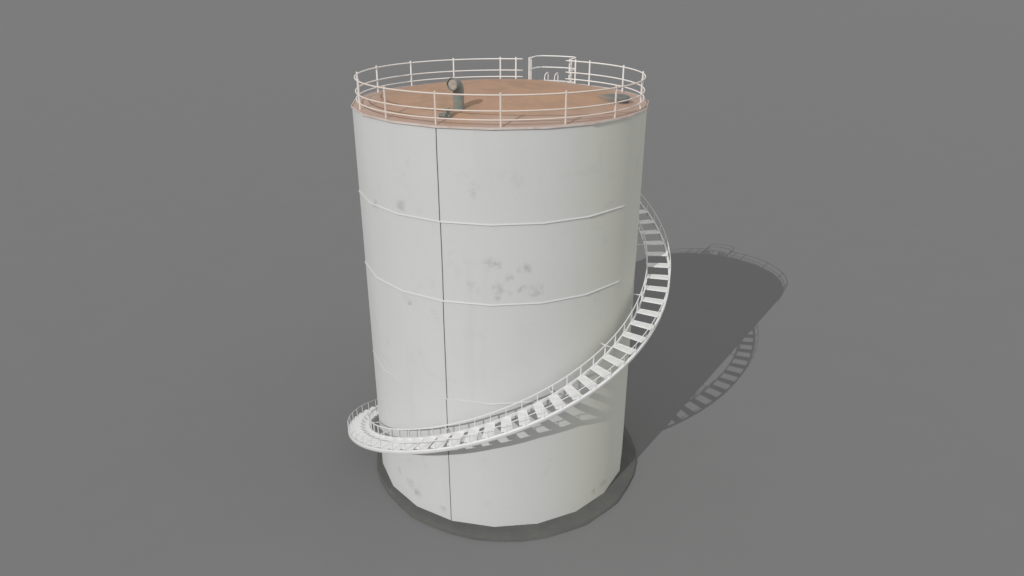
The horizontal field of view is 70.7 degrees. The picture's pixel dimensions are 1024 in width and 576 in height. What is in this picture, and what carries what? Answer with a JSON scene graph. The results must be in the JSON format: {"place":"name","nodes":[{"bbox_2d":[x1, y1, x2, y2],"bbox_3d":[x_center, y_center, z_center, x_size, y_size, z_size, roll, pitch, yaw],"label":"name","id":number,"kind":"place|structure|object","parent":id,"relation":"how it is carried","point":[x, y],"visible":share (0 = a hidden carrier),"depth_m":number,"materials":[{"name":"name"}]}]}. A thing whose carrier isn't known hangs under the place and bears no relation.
{"place":"outdoors","nodes":[
{"label":"outdoors","id":0,"kind":"place"},
{"bbox_2d":[0,0,1023,575],"bbox_3d":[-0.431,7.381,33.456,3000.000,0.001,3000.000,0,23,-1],"label":"ground","id":1,"kind":"structure","parent":0,"point":[826,370],"depth_m":50.82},
{"bbox_2d":[377,425,635,541],"bbox_3d":[-0.252,7.300,33.434,11.828,0.209,12.256,0,23,-1],"label":"foundation pad","id":2,"kind":"object","parent":1,"relation":"on","point":[610,497],"visible":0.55,"depth_m":28.89,"materials":[{"name":"grey concrete"}]},
{"bbox_2d":[347,55,670,526],"bbox_3d":[-0.144,-0.295,29.475,13.696,16.909,12.338,-10,25,-23],"label":"storage tank","id":3,"kind":"object","parent":2,"relation":"on","point":[501,221],"visible":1,"depth_m":25.46,"materials":[{"name":"white metal"}]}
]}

